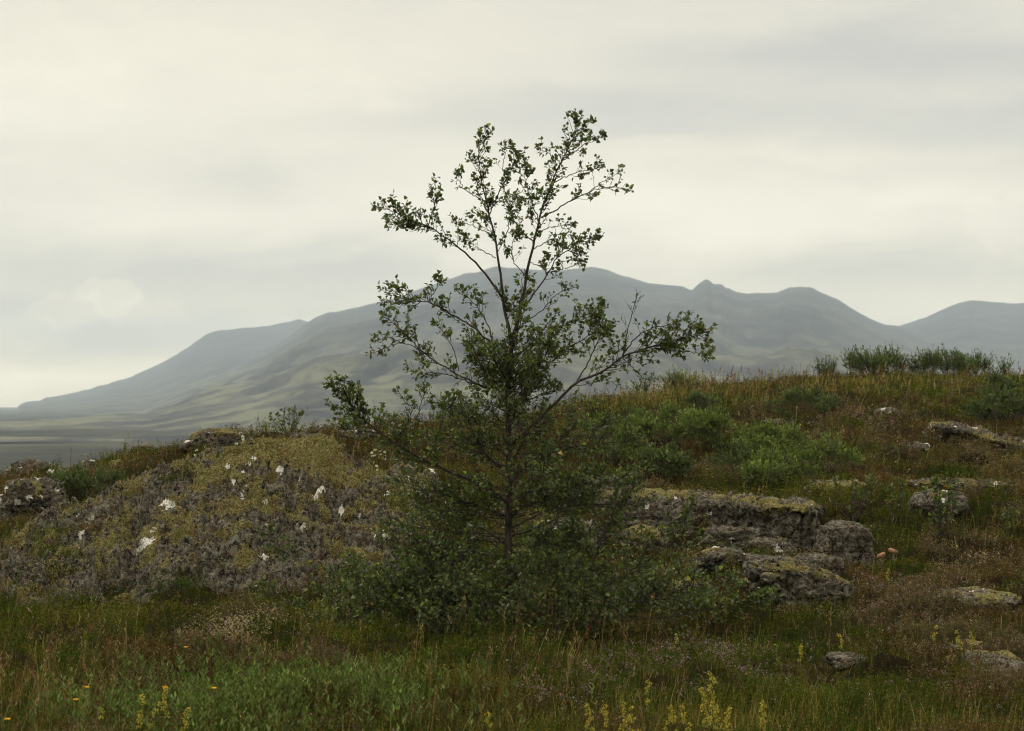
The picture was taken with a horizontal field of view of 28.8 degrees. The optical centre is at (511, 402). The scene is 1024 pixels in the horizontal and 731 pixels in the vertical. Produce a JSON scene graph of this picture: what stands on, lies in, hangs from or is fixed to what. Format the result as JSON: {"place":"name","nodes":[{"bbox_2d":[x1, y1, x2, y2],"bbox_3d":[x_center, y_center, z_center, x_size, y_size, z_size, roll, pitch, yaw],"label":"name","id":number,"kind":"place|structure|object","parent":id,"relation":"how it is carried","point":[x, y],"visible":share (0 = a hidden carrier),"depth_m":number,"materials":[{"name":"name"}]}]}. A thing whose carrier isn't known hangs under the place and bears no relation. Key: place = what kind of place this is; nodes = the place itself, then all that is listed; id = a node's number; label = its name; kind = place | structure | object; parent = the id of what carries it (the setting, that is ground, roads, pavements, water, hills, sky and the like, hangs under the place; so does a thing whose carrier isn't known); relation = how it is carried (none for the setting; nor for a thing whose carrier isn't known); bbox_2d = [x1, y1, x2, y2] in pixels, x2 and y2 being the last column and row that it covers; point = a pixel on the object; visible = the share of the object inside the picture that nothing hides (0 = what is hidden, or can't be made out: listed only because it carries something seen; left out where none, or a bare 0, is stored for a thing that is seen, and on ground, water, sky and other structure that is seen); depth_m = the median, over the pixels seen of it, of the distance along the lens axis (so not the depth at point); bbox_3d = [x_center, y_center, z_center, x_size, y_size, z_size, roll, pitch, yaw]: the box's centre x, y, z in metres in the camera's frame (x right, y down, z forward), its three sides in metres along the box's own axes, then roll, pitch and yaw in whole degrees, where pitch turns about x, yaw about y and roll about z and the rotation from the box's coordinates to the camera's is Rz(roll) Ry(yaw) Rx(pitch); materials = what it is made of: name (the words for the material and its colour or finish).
{"place":"outdoors","nodes":[
{"label":"outdoors","id":0,"kind":"place"},
{"bbox_2d":[15,319,307,416],"bbox_3d":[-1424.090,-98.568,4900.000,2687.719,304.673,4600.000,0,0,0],"label":"mountain","id":1,"kind":"structure","parent":0,"point":[208,356],"depth_m":4837.40,"materials":[{"name":"grey stone"}]},
{"bbox_2d":[341,550,378,598],"bbox_3d":[-1.192,1.378,15.564,0.235,0.466,0.285,0,0,-24],"label":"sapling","id":2,"kind":"object","parent":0,"point":[353,554],"visible":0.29,"depth_m":15.52,"materials":[{"name":"green plant"}]},
{"bbox_2d":[0,266,1000,442],"bbox_3d":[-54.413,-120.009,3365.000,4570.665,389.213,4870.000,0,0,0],"label":"mountain","id":3,"kind":"structure","parent":0,"point":[793,327],"depth_m":2690.92,"materials":[{"name":"grey stone"}]},
{"bbox_2d":[0,366,1023,730],"bbox_3d":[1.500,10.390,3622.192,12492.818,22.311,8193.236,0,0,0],"label":"ground","id":4,"kind":"structure","parent":0,"point":[10,452],"depth_m":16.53,"materials":[{"name":"green plant"}]},
{"bbox_2d":[5,458,57,477],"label":"rock","id":5,"kind":"object","parent":4,"relation":"on","point":[29,462],"visible":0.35,"depth_m":25.36,"materials":[{"name":"grey stone"}]},
{"bbox_2d":[0,476,68,525],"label":"rock","id":6,"kind":"object","parent":4,"relation":"on","point":[31,494],"visible":0.52,"depth_m":20.17,"materials":[{"name":"grey stone"}]},
{"bbox_2d":[33,461,127,500],"bbox_3d":[-4.689,0.887,21.800,1.164,0.507,0.724,0,0,0],"label":"dark bush","id":7,"kind":"object","parent":4,"relation":"on","point":[80,478],"visible":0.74,"depth_m":21.79,"materials":[{"name":"green plant"}]},
{"bbox_2d":[80,459,96,472],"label":"rock","id":8,"kind":"object","parent":4,"relation":"on","point":[87,462],"visible":0.54,"depth_m":24.35,"materials":[{"name":"grey stone"}]},
{"bbox_2d":[98,708,105,729],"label":"flower spike","id":9,"kind":"object","parent":4,"relation":"on","point":[102,717],"visible":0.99,"depth_m":9.19,"materials":[{"name":"yellow plant"}]},
{"bbox_2d":[109,459,122,469],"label":"rock","id":10,"kind":"object","parent":4,"relation":"on","point":[113,462],"visible":0.38,"depth_m":23.52,"materials":[{"name":"grey stone"}]},
{"bbox_2d":[136,694,145,730],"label":"flower spike","id":11,"kind":"object","parent":4,"relation":"on","point":[140,717],"visible":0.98,"depth_m":8.89,"materials":[{"name":"yellow plant"}]},
{"bbox_2d":[130,444,154,454],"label":"rock","id":12,"kind":"object","parent":4,"relation":"on","point":[143,448],"visible":0.33,"depth_m":24.24,"materials":[{"name":"grey stone"}]},
{"bbox_2d":[149,698,161,730],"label":"flower spike","id":13,"kind":"object","parent":4,"relation":"on","point":[156,710],"visible":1,"depth_m":9.15,"materials":[{"name":"yellow plant"}]},
{"bbox_2d":[160,685,169,729],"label":"flower spike","id":14,"kind":"object","parent":4,"relation":"on","point":[163,702],"visible":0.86,"depth_m":9.41,"materials":[{"name":"yellow plant"}]},
{"bbox_2d":[180,707,191,730],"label":"flower spike","id":15,"kind":"object","parent":4,"relation":"on","point":[185,722],"visible":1,"depth_m":8.98,"materials":[{"name":"yellow plant"}]},
{"bbox_2d":[178,428,250,451],"bbox_3d":[-3.401,0.499,23.350,0.962,0.413,0.808,0,0,0],"label":"rock","id":16,"kind":"object","parent":4,"relation":"on","point":[227,436],"visible":0.38,"depth_m":23.06,"materials":[{"name":"grey stone"}]},
{"bbox_2d":[0,434,446,612],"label":"rock outcrop","id":17,"kind":"object","parent":4,"relation":"on","point":[306,534],"visible":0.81,"depth_m":17.57,"materials":[{"name":"stone"}]},
{"bbox_2d":[2,433,441,604],"bbox_3d":[-2.634,0.984,17.985,4.064,1.380,4.461,0,0,0],"label":"moss","id":18,"kind":"object","parent":17,"relation":"on","point":[192,513],"visible":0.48,"depth_m":18.16,"materials":[{"name":"green plant"}]},
{"bbox_2d":[269,405,303,432],"bbox_3d":[-2.762,0.237,24.352,0.453,0.429,0.207,0,0,-7],"label":"sapling","id":19,"kind":"object","parent":4,"relation":"on","point":[299,413],"visible":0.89,"depth_m":24.36,"materials":[{"name":"green plant"}]},
{"bbox_2d":[1,622,598,730],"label":"dwarf willow","id":20,"kind":"object","parent":4,"relation":"on","point":[232,685],"visible":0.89,"depth_m":10.02,"materials":[{"name":"green plant"}]},
{"bbox_2d":[290,432,336,440],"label":"rock","id":21,"kind":"object","parent":4,"relation":"on","point":[298,435],"visible":0.16,"depth_m":23.15,"materials":[{"name":"grey stone"}]},
{"bbox_2d":[339,428,377,440],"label":"rock","id":22,"kind":"object","parent":4,"relation":"on","point":[343,435],"visible":0.34,"depth_m":23.79,"materials":[{"name":"grey stone"}]},
{"bbox_2d":[389,461,440,486],"bbox_3d":[-1.016,0.865,20.260,0.604,0.533,0.657,0,0,0],"label":"rock","id":23,"kind":"object","parent":4,"relation":"on","point":[431,472],"visible":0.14,"depth_m":20.21,"materials":[{"name":"grey stone"}]},
{"bbox_2d":[484,710,492,730],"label":"flower spike","id":24,"kind":"object","parent":4,"relation":"on","point":[488,713],"visible":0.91,"depth_m":8.97,"materials":[{"name":"yellow plant"}]},
{"bbox_2d":[0,363,1023,730],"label":"heather","id":25,"kind":"object","parent":4,"relation":"on","point":[152,613],"visible":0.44,"depth_m":13.52,"materials":[{"name":"green plant"}]},
{"bbox_2d":[248,108,781,643],"bbox_3d":[0.025,-0.124,13.889,3.734,3.874,2.116,0,0,0],"label":"birch tree","id":26,"kind":"object","parent":4,"relation":"on","point":[444,574],"visible":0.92,"depth_m":13.79,"materials":[{"name":"green plant"}]},
{"bbox_2d":[55,378,1023,730],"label":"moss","id":27,"kind":"object","parent":4,"relation":"on","point":[803,622],"visible":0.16,"depth_m":13.48,"materials":[{"name":"green plant"}]},
{"bbox_2d":[534,519,607,554],"bbox_3d":[0.534,1.258,18.262,0.805,0.445,0.816,0,0,-39],"label":"rock","id":28,"kind":"object","parent":4,"relation":"on","point":[589,522],"visible":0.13,"depth_m":17.97,"materials":[{"name":"grey stone"}]},
{"bbox_2d":[584,704,594,730],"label":"flower spike","id":29,"kind":"object","parent":4,"relation":"on","point":[590,718],"visible":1,"depth_m":8.86,"materials":[{"name":"yellow plant"}]},
{"bbox_2d":[575,476,622,493],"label":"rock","id":30,"kind":"object","parent":4,"relation":"on","point":[596,481],"visible":0.12,"depth_m":20.01,"materials":[{"name":"grey stone"}]},
{"bbox_2d":[557,410,649,466],"bbox_3d":[1.091,0.424,23.245,1.028,0.695,0.869,0,0,35],"label":"willow bush","id":31,"kind":"object","parent":4,"relation":"on","point":[621,439],"visible":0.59,"depth_m":23.14,"materials":[{"name":"green plant"}]},
{"bbox_2d":[600,704,608,730],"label":"flower spike","id":32,"kind":"object","parent":4,"relation":"on","point":[606,719],"visible":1,"depth_m":8.79,"materials":[{"name":"yellow plant"}]},
{"bbox_2d":[618,701,626,730],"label":"flower spike","id":33,"kind":"object","parent":4,"relation":"on","point":[623,720],"visible":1,"depth_m":8.83,"materials":[{"name":"yellow plant"}]},
{"bbox_2d":[624,715,633,730],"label":"flower spike","id":34,"kind":"object","parent":4,"relation":"on","point":[630,719],"visible":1,"depth_m":8.83,"materials":[{"name":"yellow plant"}]},
{"bbox_2d":[604,404,654,426],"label":"willow bush","id":35,"kind":"object","parent":4,"relation":"on","point":[625,411],"visible":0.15,"depth_m":26.73,"materials":[{"name":"green plant"}]},
{"bbox_2d":[629,706,638,730],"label":"flower spike","id":36,"kind":"object","parent":4,"relation":"on","point":[632,718],"visible":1,"depth_m":8.89,"materials":[{"name":"yellow plant"}]},
{"bbox_2d":[625,373,652,393],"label":"skyline bush","id":37,"kind":"object","parent":4,"relation":"on","point":[644,384],"visible":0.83,"depth_m":39.48,"materials":[{"name":"green plant"}]},
{"bbox_2d":[611,523,672,550],"bbox_3d":[1.178,1.291,18.556,0.658,0.327,0.661,0,0,0],"label":"rock","id":38,"kind":"object","parent":4,"relation":"on","point":[634,538],"visible":0.41,"depth_m":18.29,"materials":[{"name":"stone"}]},
{"bbox_2d":[644,679,652,724],"bbox_3d":[0.681,1.496,9.958,0.047,0.227,0.065,0,0,0],"label":"flower spike","id":39,"kind":"object","parent":4,"relation":"on","point":[648,686],"visible":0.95,"depth_m":9.96,"materials":[{"name":"yellow plant"}]},
{"bbox_2d":[615,399,698,446],"bbox_3d":[1.869,0.290,25.336,1.208,0.700,1.011,0,0,0],"label":"willow bush","id":40,"kind":"object","parent":4,"relation":"on","point":[647,423],"visible":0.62,"depth_m":25.18,"materials":[{"name":"green plant"}]},
{"bbox_2d":[637,439,697,481],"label":"willow bush","id":41,"kind":"object","parent":4,"relation":"on","point":[676,462],"visible":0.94,"depth_m":21.96,"materials":[{"name":"green plant"}]},
{"bbox_2d":[662,704,674,730],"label":"flower spike","id":42,"kind":"object","parent":4,"relation":"on","point":[670,718],"visible":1,"depth_m":8.90,"materials":[{"name":"yellow plant"}]},
{"bbox_2d":[655,363,713,392],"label":"skyline bush","id":43,"kind":"object","parent":4,"relation":"on","point":[683,379],"visible":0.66,"depth_m":36.11,"materials":[{"name":"green plant"}]},
{"bbox_2d":[679,703,692,730],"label":"flower spike","id":44,"kind":"object","parent":4,"relation":"on","point":[683,716],"visible":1,"depth_m":8.77,"materials":[{"name":"yellow plant"}]},
{"bbox_2d":[664,580,719,601],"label":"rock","id":45,"kind":"object","parent":4,"relation":"on","point":[695,582],"visible":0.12,"depth_m":15.11,"materials":[{"name":"grey stone"}]},
{"bbox_2d":[679,389,722,409],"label":"willow bush","id":46,"kind":"object","parent":4,"relation":"on","point":[696,398],"visible":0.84,"depth_m":29.66,"materials":[{"name":"green plant"}]},
{"bbox_2d":[698,687,708,730],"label":"flower spike","id":47,"kind":"object","parent":4,"relation":"on","point":[705,708],"visible":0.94,"depth_m":9.03,"materials":[{"name":"yellow plant"}]},
{"bbox_2d":[661,400,757,452],"bbox_3d":[2.527,0.333,24.730,1.354,0.824,1.048,0,0,0],"label":"willow bush","id":48,"kind":"object","parent":4,"relation":"on","point":[707,424],"visible":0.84,"depth_m":24.55,"materials":[{"name":"green plant"}]},
{"bbox_2d":[596,484,826,550],"bbox_3d":[1.956,1.253,19.229,2.338,0.934,1.890,0,0,0],"label":"rock ledge","id":49,"kind":"object","parent":4,"relation":"on","point":[794,521],"visible":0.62,"depth_m":18.66,"materials":[{"name":"grey stone"}]},
{"bbox_2d":[707,671,717,730],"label":"flower spike","id":50,"kind":"object","parent":4,"relation":"on","point":[712,706],"visible":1,"depth_m":8.67,"materials":[{"name":"yellow plant"}]},
{"bbox_2d":[691,546,744,569],"bbox_3d":[1.692,1.307,16.247,0.467,0.262,0.404,0,0,0],"label":"rock","id":51,"kind":"object","parent":4,"relation":"on","point":[712,557],"visible":0.72,"depth_m":16.10,"materials":[{"name":"grey stone"}]},
{"bbox_2d":[713,703,722,730],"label":"flower spike","id":52,"kind":"object","parent":4,"relation":"on","point":[717,718],"visible":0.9,"depth_m":8.81,"materials":[{"name":"yellow plant"}]},
{"bbox_2d":[722,707,731,730],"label":"flower spike","id":53,"kind":"object","parent":4,"relation":"on","point":[727,722],"visible":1,"depth_m":8.89,"materials":[{"name":"yellow plant"}]},
{"bbox_2d":[700,438,754,473],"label":"willow bush","id":54,"kind":"object","parent":4,"relation":"on","point":[725,455],"visible":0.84,"depth_m":22.58,"materials":[{"name":"green plant"}]},
{"bbox_2d":[698,525,762,548],"bbox_3d":[2.027,1.287,18.437,0.634,0.300,0.453,0,0,0],"label":"rock","id":55,"kind":"object","parent":4,"relation":"on","point":[722,533],"visible":0.6,"depth_m":18.25,"materials":[{"name":"grey stone"}]},
{"bbox_2d":[742,553,770,569],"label":"rock","id":56,"kind":"object","parent":4,"relation":"on","point":[748,558],"visible":0.31,"depth_m":15.77,"materials":[{"name":"grey stone"}]},
{"bbox_2d":[759,699,766,730],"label":"flower spike","id":57,"kind":"object","parent":4,"relation":"on","point":[762,721],"visible":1,"depth_m":8.89,"materials":[{"name":"yellow plant"}]},
{"bbox_2d":[741,536,796,555],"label":"rock","id":58,"kind":"object","parent":4,"relation":"on","point":[776,542],"visible":0.41,"depth_m":18.17,"materials":[{"name":"grey stone"}]},
{"bbox_2d":[730,416,811,459],"bbox_3d":[3.088,0.440,23.779,0.961,0.594,0.959,0,0,18],"label":"willow bush","id":59,"kind":"object","parent":4,"relation":"on","point":[788,437],"visible":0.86,"depth_m":23.68,"materials":[{"name":"green plant"}]},
{"bbox_2d":[761,419,784,424],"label":"rock","id":60,"kind":"object","parent":4,"relation":"on","point":[765,420],"visible":0.24,"depth_m":28.31,"materials":[{"name":"grey stone"}]},
{"bbox_2d":[732,441,824,488],"bbox_3d":[2.923,0.710,21.689,1.021,0.569,0.907,0,0,0],"label":"willow bush","id":61,"kind":"object","parent":4,"relation":"on","point":[769,460],"visible":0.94,"depth_m":21.65,"materials":[{"name":"green plant"}]},
{"bbox_2d":[742,553,859,610],"bbox_3d":[2.220,1.463,15.268,0.870,0.598,0.951,0,0,26],"label":"rock mound","id":62,"kind":"object","parent":4,"relation":"on","point":[793,578],"visible":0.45,"depth_m":14.92,"materials":[{"name":"stone"}]},
{"bbox_2d":[797,643,804,669],"bbox_3d":[1.748,1.547,12.025,0.045,0.189,0.055,0,0,31],"label":"flower spike","id":63,"kind":"object","parent":4,"relation":"on","point":[801,653],"visible":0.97,"depth_m":12.02,"materials":[{"name":"yellow plant"}]},
{"bbox_2d":[757,384,849,414],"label":"dark bush","id":64,"kind":"object","parent":4,"relation":"on","point":[797,394],"visible":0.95,"depth_m":29.66,"materials":[{"name":"green plant"}]},
{"bbox_2d":[810,354,827,377],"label":"skyline bush","id":65,"kind":"object","parent":4,"relation":"on","point":[818,366],"visible":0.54,"depth_m":38.80,"materials":[{"name":"green plant"}]},
{"bbox_2d":[794,552,844,576],"bbox_3d":[2.397,1.331,15.777,0.459,0.283,0.427,0,0,0],"label":"rock","id":66,"kind":"object","parent":4,"relation":"on","point":[834,565],"visible":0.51,"depth_m":15.62,"materials":[{"name":"grey stone"}]},
{"bbox_2d":[811,354,838,375],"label":"skyline bush","id":67,"kind":"object","parent":4,"relation":"on","point":[831,366],"visible":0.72,"depth_m":37.87,"materials":[{"name":"green plant"}]},
{"bbox_2d":[789,429,864,474],"bbox_3d":[3.552,0.595,23.117,0.977,0.603,0.715,0,0,-26],"label":"willow bush","id":68,"kind":"object","parent":4,"relation":"on","point":[810,451],"visible":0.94,"depth_m":23.06,"materials":[{"name":"green plant"}]},
{"bbox_2d":[837,633,842,651],"bbox_3d":[2.005,1.520,12.161,0.050,0.224,0.061,0,0,0],"label":"flower spike","id":69,"kind":"object","parent":4,"relation":"on","point":[840,646],"visible":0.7,"depth_m":12.17,"materials":[{"name":"yellow plant"}]},
{"bbox_2d":[801,478,879,491],"bbox_3d":[3.543,0.931,21.573,0.864,0.230,0.875,0,0,0],"label":"rock slab","id":70,"kind":"object","parent":4,"relation":"on","point":[845,483],"visible":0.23,"depth_m":21.32,"materials":[{"name":"grey stone"}]},
{"bbox_2d":[823,651,866,669],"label":"rock","id":71,"kind":"object","parent":4,"relation":"on","point":[837,659],"visible":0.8,"depth_m":11.80,"materials":[{"name":"grey stone"}]},
{"bbox_2d":[815,520,875,568],"bbox_3d":[2.873,1.277,17.155,0.484,0.532,0.603,0,0,0],"label":"boulder","id":72,"kind":"object","parent":4,"relation":"on","point":[854,540],"visible":0.56,"depth_m":16.90,"materials":[{"name":"grey stone"}]},
{"bbox_2d":[818,473,876,521],"bbox_3d":[3.196,0.918,18.969,0.562,0.499,0.311,0,0,11],"label":"sapling","id":73,"kind":"object","parent":4,"relation":"on","point":[865,494],"visible":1,"depth_m":18.92,"materials":[{"name":"green plant"}]},
{"bbox_2d":[839,341,913,376],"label":"skyline bush","id":74,"kind":"object","parent":4,"relation":"on","point":[861,360],"visible":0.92,"depth_m":37.84,"materials":[{"name":"green plant"}]},
{"bbox_2d":[876,552,885,557],"bbox_3d":[3.210,1.355,17.317,0.081,0.109,0.080,0,0,0],"label":"mushroom","id":75,"kind":"object","parent":4,"relation":"on","point":[882,554],"visible":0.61,"depth_m":17.29,"materials":[{"name":"orange plant"}]},
{"bbox_2d":[873,407,900,417],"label":"rock","id":76,"kind":"object","parent":4,"relation":"on","point":[879,411],"visible":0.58,"depth_m":28.95,"materials":[{"name":"grey stone"}]},
{"bbox_2d":[886,569,889,589],"bbox_3d":[2.788,1.328,14.809,0.048,0.205,0.047,0,0,-28],"label":"flower spike","id":77,"kind":"object","parent":4,"relation":"on","point":[887,578],"visible":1,"depth_m":14.81,"materials":[{"name":"yellow plant"}]},
{"bbox_2d":[888,548,898,557],"bbox_3d":[3.308,1.316,17.258,0.088,0.114,0.087,0,0,0],"label":"mushroom","id":78,"kind":"object","parent":4,"relation":"on","point":[891,550],"visible":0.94,"depth_m":17.23,"materials":[{"name":"orange plant"}]},
{"bbox_2d":[885,477,906,522],"bbox_3d":[3.594,0.920,18.595,0.248,0.470,0.155,0,0,-18],"label":"sapling","id":79,"kind":"object","parent":4,"relation":"on","point":[901,482],"visible":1,"depth_m":18.59,"materials":[{"name":"green plant"}]},
{"bbox_2d":[906,441,929,451],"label":"rock","id":80,"kind":"object","parent":4,"relation":"on","point":[925,445],"visible":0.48,"depth_m":24.74,"materials":[{"name":"grey stone"}]},
{"bbox_2d":[897,346,945,375],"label":"skyline bush","id":81,"kind":"object","parent":4,"relation":"on","point":[931,362],"visible":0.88,"depth_m":38.46,"materials":[{"name":"green plant"}]},
{"bbox_2d":[932,625,937,656],"bbox_3d":[2.618,1.491,12.315,0.050,0.229,0.062,0,0,0],"label":"flower spike","id":82,"kind":"object","parent":4,"relation":"on","point":[935,632],"visible":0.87,"depth_m":12.32,"materials":[{"name":"yellow plant"}]},
{"bbox_2d":[907,488,968,516],"bbox_3d":[4.037,0.990,18.938,0.550,0.358,0.749,0,0,0],"label":"rock slab","id":83,"kind":"object","parent":4,"relation":"on","point":[916,498],"visible":0.48,"depth_m":18.71,"materials":[{"name":"grey stone"}]},
{"bbox_2d":[922,474,962,535],"bbox_3d":[3.880,0.932,17.826,0.298,0.592,0.446,0,0,39],"label":"sapling","id":84,"kind":"object","parent":4,"relation":"on","point":[935,480],"visible":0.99,"depth_m":17.83,"materials":[{"name":"green plant"}]},
{"bbox_2d":[907,477,1008,490],"bbox_3d":[4.862,0.894,21.629,1.066,0.159,0.917,0,0,0],"label":"rock slab","id":85,"kind":"object","parent":4,"relation":"on","point":[924,480],"visible":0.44,"depth_m":21.42,"materials":[{"name":"grey stone"}]},
{"bbox_2d":[934,343,981,376],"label":"skyline bush","id":86,"kind":"object","parent":4,"relation":"on","point":[957,361],"visible":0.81,"depth_m":38.96,"materials":[{"name":"green plant"}]},
{"bbox_2d":[955,630,963,664],"bbox_3d":[2.681,1.472,11.929,0.047,0.224,0.056,0,0,43],"label":"flower spike","id":87,"kind":"object","parent":4,"relation":"on","point":[958,637],"visible":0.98,"depth_m":11.93,"materials":[{"name":"yellow plant"}]},
{"bbox_2d":[945,638,988,650],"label":"rock","id":88,"kind":"object","parent":4,"relation":"on","point":[968,642],"visible":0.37,"depth_m":13.06,"materials":[{"name":"grey stone"}]},
{"bbox_2d":[969,632,974,656],"bbox_3d":[2.820,1.503,12.192,0.046,0.203,0.061,0,0,0],"label":"flower spike","id":89,"kind":"object","parent":4,"relation":"on","point":[972,642],"visible":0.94,"depth_m":12.20,"materials":[{"name":"yellow plant"}]},
{"bbox_2d":[921,420,1023,450],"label":"rock outcrop","id":90,"kind":"object","parent":4,"relation":"on","point":[952,428],"visible":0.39,"depth_m":25.58,"materials":[{"name":"grey stone"}]},
{"bbox_2d":[929,586,1022,609],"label":"rock slab","id":91,"kind":"object","parent":4,"relation":"on","point":[1015,600],"visible":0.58,"depth_m":14.83,"materials":[{"name":"grey stone"}]},
{"bbox_2d":[958,348,996,376],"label":"skyline bush","id":92,"kind":"object","parent":4,"relation":"on","point":[980,363],"visible":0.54,"depth_m":40.96,"materials":[{"name":"green plant"}]},
{"bbox_2d":[944,650,1023,677],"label":"rock slab","id":93,"kind":"object","parent":4,"relation":"on","point":[1004,655],"visible":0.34,"depth_m":12.13,"materials":[{"name":"grey stone"}]},
{"bbox_2d":[957,384,1023,423],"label":"dark bush","id":94,"kind":"object","parent":4,"relation":"on","point":[1015,402],"visible":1,"depth_m":28.46,"materials":[{"name":"green plant"}]},
{"bbox_2d":[974,368,1022,395],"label":"dark bush","id":95,"kind":"object","parent":4,"relation":"on","point":[997,378],"visible":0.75,"depth_m":31.41,"materials":[{"name":"green plant"}]},
{"bbox_2d":[988,353,1013,374],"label":"skyline bush","id":96,"kind":"object","parent":4,"relation":"on","point":[1006,367],"visible":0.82,"depth_m":38.16,"materials":[{"name":"green plant"}]},
{"bbox_2d":[1000,507,1019,535],"bbox_3d":[4.580,1.106,18.320,0.158,0.299,0.177,0,0,0],"label":"sapling","id":97,"kind":"object","parent":4,"relation":"on","point":[1010,516],"visible":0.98,"depth_m":18.30,"materials":[{"name":"green plant"}]},
{"bbox_2d":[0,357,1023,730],"bbox_3d":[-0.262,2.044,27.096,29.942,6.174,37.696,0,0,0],"label":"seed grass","id":98,"kind":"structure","parent":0,"point":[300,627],"depth_m":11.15,"materials":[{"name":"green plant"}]},
{"bbox_2d":[0,0,1023,406],"label":"sky","id":99,"kind":"structure","parent":0,"point":[174,173],"materials":[{"name":"white"}]},
{"bbox_2d":[900,300,1023,375],"bbox_3d":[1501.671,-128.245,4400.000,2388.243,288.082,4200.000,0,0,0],"label":"mountain","id":100,"kind":"structure","parent":0,"point":[986,328],"depth_m":4495.90,"materials":[{"name":"grey stone"}]}
]}

